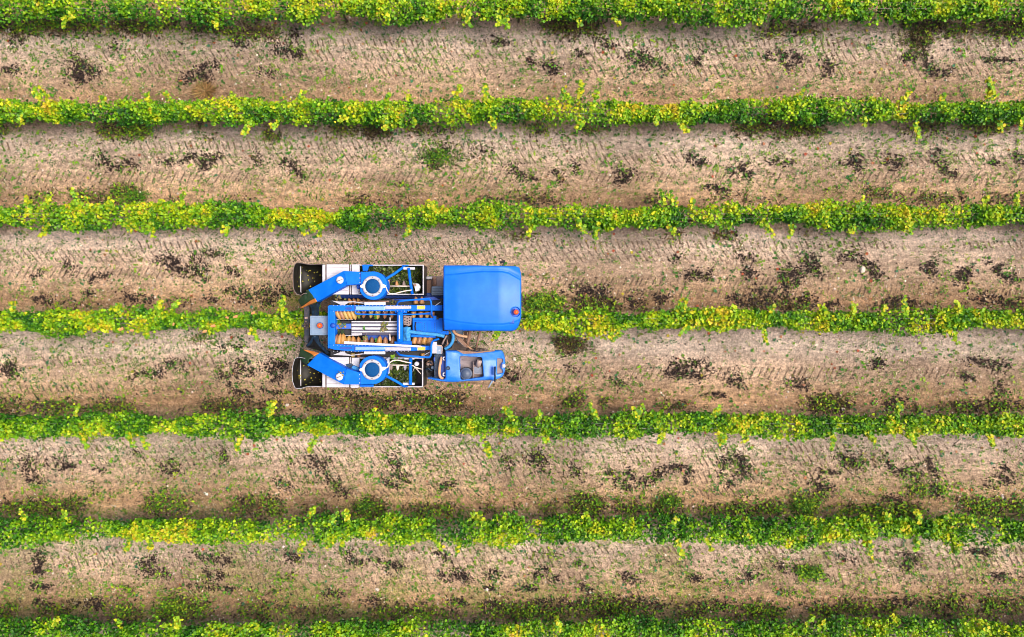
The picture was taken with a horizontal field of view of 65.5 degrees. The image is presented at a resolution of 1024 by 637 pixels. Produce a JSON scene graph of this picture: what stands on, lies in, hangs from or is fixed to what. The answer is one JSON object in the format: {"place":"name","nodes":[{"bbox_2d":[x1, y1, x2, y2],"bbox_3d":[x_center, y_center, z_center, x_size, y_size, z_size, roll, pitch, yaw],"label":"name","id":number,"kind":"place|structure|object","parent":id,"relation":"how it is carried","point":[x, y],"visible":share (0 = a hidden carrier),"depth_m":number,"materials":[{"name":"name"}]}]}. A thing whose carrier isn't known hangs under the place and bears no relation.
{"place":"outdoors","nodes":[
{"label":"outdoors","id":0,"kind":"place"},
{"bbox_2d":[0,0,1023,636],"bbox_3d":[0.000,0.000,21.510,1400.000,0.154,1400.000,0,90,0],"label":"ground","id":1,"kind":"structure","parent":0,"point":[760,348],"depth_m":21.52,"materials":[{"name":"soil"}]},
{"bbox_2d":[115,184,157,203],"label":"weed bush","id":2,"kind":"object","parent":1,"relation":"on","point":[140,194],"visible":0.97,"depth_m":21.46,"materials":[{"name":"green plant"}]},
{"bbox_2d":[169,600,197,622],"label":"grass tuft","id":3,"kind":"object","parent":1,"relation":"on","point":[189,613],"visible":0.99,"depth_m":21.43,"materials":[{"name":"green plant"}]},
{"bbox_2d":[188,78,217,99],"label":"grass tuft","id":4,"kind":"object","parent":1,"relation":"on","point":[206,89],"visible":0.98,"depth_m":21.45,"materials":[{"name":"beige plant"}]},
{"bbox_2d":[225,494,274,521],"bbox_3d":[-7.092,5.078,21.466,1.440,0.352,0.903,0,90,0],"label":"weed bush","id":5,"kind":"object","parent":1,"relation":"on","point":[253,508],"visible":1,"depth_m":21.47,"materials":[{"name":"green plant"}]},
{"bbox_2d":[338,496,392,518],"bbox_3d":[-3.921,5.109,21.446,1.698,0.342,0.871,0,90,0],"label":"weed bush","id":6,"kind":"object","parent":1,"relation":"on","point":[365,507],"visible":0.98,"depth_m":21.43,"materials":[{"name":"green plant"}]},
{"bbox_2d":[347,117,399,139],"bbox_3d":[-3.682,-5.150,21.420,1.570,0.391,0.833,0,90,0],"label":"weed bush","id":7,"kind":"object","parent":1,"relation":"on","point":[374,130],"visible":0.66,"depth_m":21.43,"materials":[{"name":"green plant"}]},
{"bbox_2d":[292,260,522,388],"bbox_3d":[-2.545,0.169,19.948,5.618,3.180,3.106,0,90,0],"label":"grape harvester","id":8,"kind":"object","parent":1,"relation":"on","point":[459,299],"visible":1,"depth_m":19.01,"materials":[{"name":"blue paint"}]},
{"bbox_2d":[297,267,397,384],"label":"leaf scraps","id":9,"kind":"object","parent":8,"relation":"on","point":[339,323],"visible":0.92,"depth_m":19.18,"materials":[{"name":"green plant"}]},
{"bbox_2d":[361,359,415,387],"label":"crushed grapes","id":10,"kind":"object","parent":8,"relation":"in","point":[401,374],"visible":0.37,"depth_m":19.39,"materials":[{"name":"green plant"}]},
{"bbox_2d":[361,266,422,293],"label":"crushed grapes","id":11,"kind":"object","parent":8,"relation":"in","point":[401,276],"visible":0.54,"depth_m":19.37,"materials":[{"name":"green plant"}]},
{"bbox_2d":[411,140,475,168],"bbox_3d":[-1.817,-4.408,21.458,1.797,0.354,0.955,0,90,0],"label":"weed bush","id":12,"kind":"object","parent":1,"relation":"on","point":[439,153],"visible":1,"depth_m":21.47,"materials":[{"name":"green plant"}]},
{"bbox_2d":[0,0,1023,636],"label":"ground weeds","id":13,"kind":"object","parent":1,"relation":"on","point":[590,92],"visible":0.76,"depth_m":21.48,"materials":[{"name":"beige plant"}]},
{"bbox_2d":[0,9,1023,627],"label":"undergrowth","id":14,"kind":"object","parent":1,"relation":"on","point":[168,605],"visible":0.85,"depth_m":21.46,"materials":[{"name":"green plant"}]},
{"bbox_2d":[0,2,1023,632],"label":"withered litter","id":15,"kind":"object","parent":1,"relation":"on","point":[170,258],"visible":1,"depth_m":21.50,"materials":[{"name":"brown plant"}]},
{"bbox_2d":[0,505,1023,559],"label":"vine row","id":16,"kind":"object","parent":1,"relation":"on","point":[210,530],"visible":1,"depth_m":20.35,"materials":[{"name":"green plant"}]},
{"bbox_2d":[0,76,1023,138],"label":"vine row","id":17,"kind":"object","parent":1,"relation":"on","point":[181,110],"visible":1,"depth_m":20.34,"materials":[{"name":"green plant"}]},
{"bbox_2d":[0,187,1023,240],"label":"vine row","id":18,"kind":"object","parent":1,"relation":"on","point":[636,217],"visible":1,"depth_m":20.34,"materials":[{"name":"green plant"}]},
{"bbox_2d":[0,400,1023,458],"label":"vine row","id":19,"kind":"object","parent":1,"relation":"on","point":[717,421],"visible":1,"depth_m":20.34,"materials":[{"name":"green plant"}]},
{"bbox_2d":[0,0,1023,30],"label":"vine row","id":20,"kind":"object","parent":1,"relation":"on","point":[943,11],"visible":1,"depth_m":20.37,"materials":[{"name":"green plant"}]},
{"bbox_2d":[0,294,1023,345],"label":"vine row","id":21,"kind":"object","parent":1,"relation":"on","point":[46,322],"visible":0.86,"depth_m":20.34,"materials":[{"name":"green plant"}]},
{"bbox_2d":[0,611,1023,636],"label":"vine row","id":22,"kind":"object","parent":1,"relation":"on","point":[567,629],"visible":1,"depth_m":20.38,"materials":[{"name":"green plant"}]},
{"bbox_2d":[521,291,553,312],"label":"weed bush","id":23,"kind":"object","parent":1,"relation":"on","point":[534,301],"visible":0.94,"depth_m":21.43,"materials":[{"name":"green plant"}]},
{"bbox_2d":[545,13,595,38],"bbox_3d":[1.546,-7.896,21.403,1.532,0.344,0.876,0,90,0],"label":"weed bush","id":24,"kind":"object","parent":1,"relation":"on","point":[565,25],"visible":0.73,"depth_m":21.41,"materials":[{"name":"green plant"}]},
{"bbox_2d":[552,332,600,355],"bbox_3d":[1.731,0.660,21.455,1.499,0.324,0.836,0,90,0],"label":"weed bush","id":25,"kind":"object","parent":1,"relation":"on","point":[572,344],"visible":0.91,"depth_m":21.46,"materials":[{"name":"green plant"}]},
{"bbox_2d":[551,493,616,515],"bbox_3d":[1.958,5.066,21.448,1.845,0.358,0.821,0,90,0],"label":"weed bush","id":26,"kind":"object","parent":1,"relation":"on","point":[564,498],"visible":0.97,"depth_m":21.47,"materials":[{"name":"green plant"}]},
{"bbox_2d":[649,488,684,510],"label":"weed bush","id":27,"kind":"object","parent":1,"relation":"on","point":[669,501],"visible":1,"depth_m":21.48,"materials":[{"name":"green plant"}]},
{"bbox_2d":[787,493,828,516],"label":"weed bush","id":28,"kind":"object","parent":1,"relation":"on","point":[801,505],"visible":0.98,"depth_m":21.43,"materials":[{"name":"green plant"}]},
{"bbox_2d":[789,562,827,581],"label":"weed bush","id":29,"kind":"object","parent":1,"relation":"on","point":[811,571],"visible":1,"depth_m":21.43,"materials":[{"name":"green plant"}]},
{"bbox_2d":[859,266,864,272],"bbox_3d":[9.457,-1.322,21.488,0.162,0.126,0.185,-25,90,0],"label":"stone","id":30,"kind":"object","parent":1,"relation":"on","point":[862,269],"visible":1,"depth_m":21.45,"materials":[{"name":"stone"}]},
{"bbox_2d":[892,30,936,52],"bbox_3d":[10.951,-7.490,21.442,1.406,0.330,0.748,15,90,0],"label":"weed bush","id":31,"kind":"object","parent":1,"relation":"on","point":[913,38],"visible":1,"depth_m":21.43,"materials":[{"name":"green plant"}]}
]}

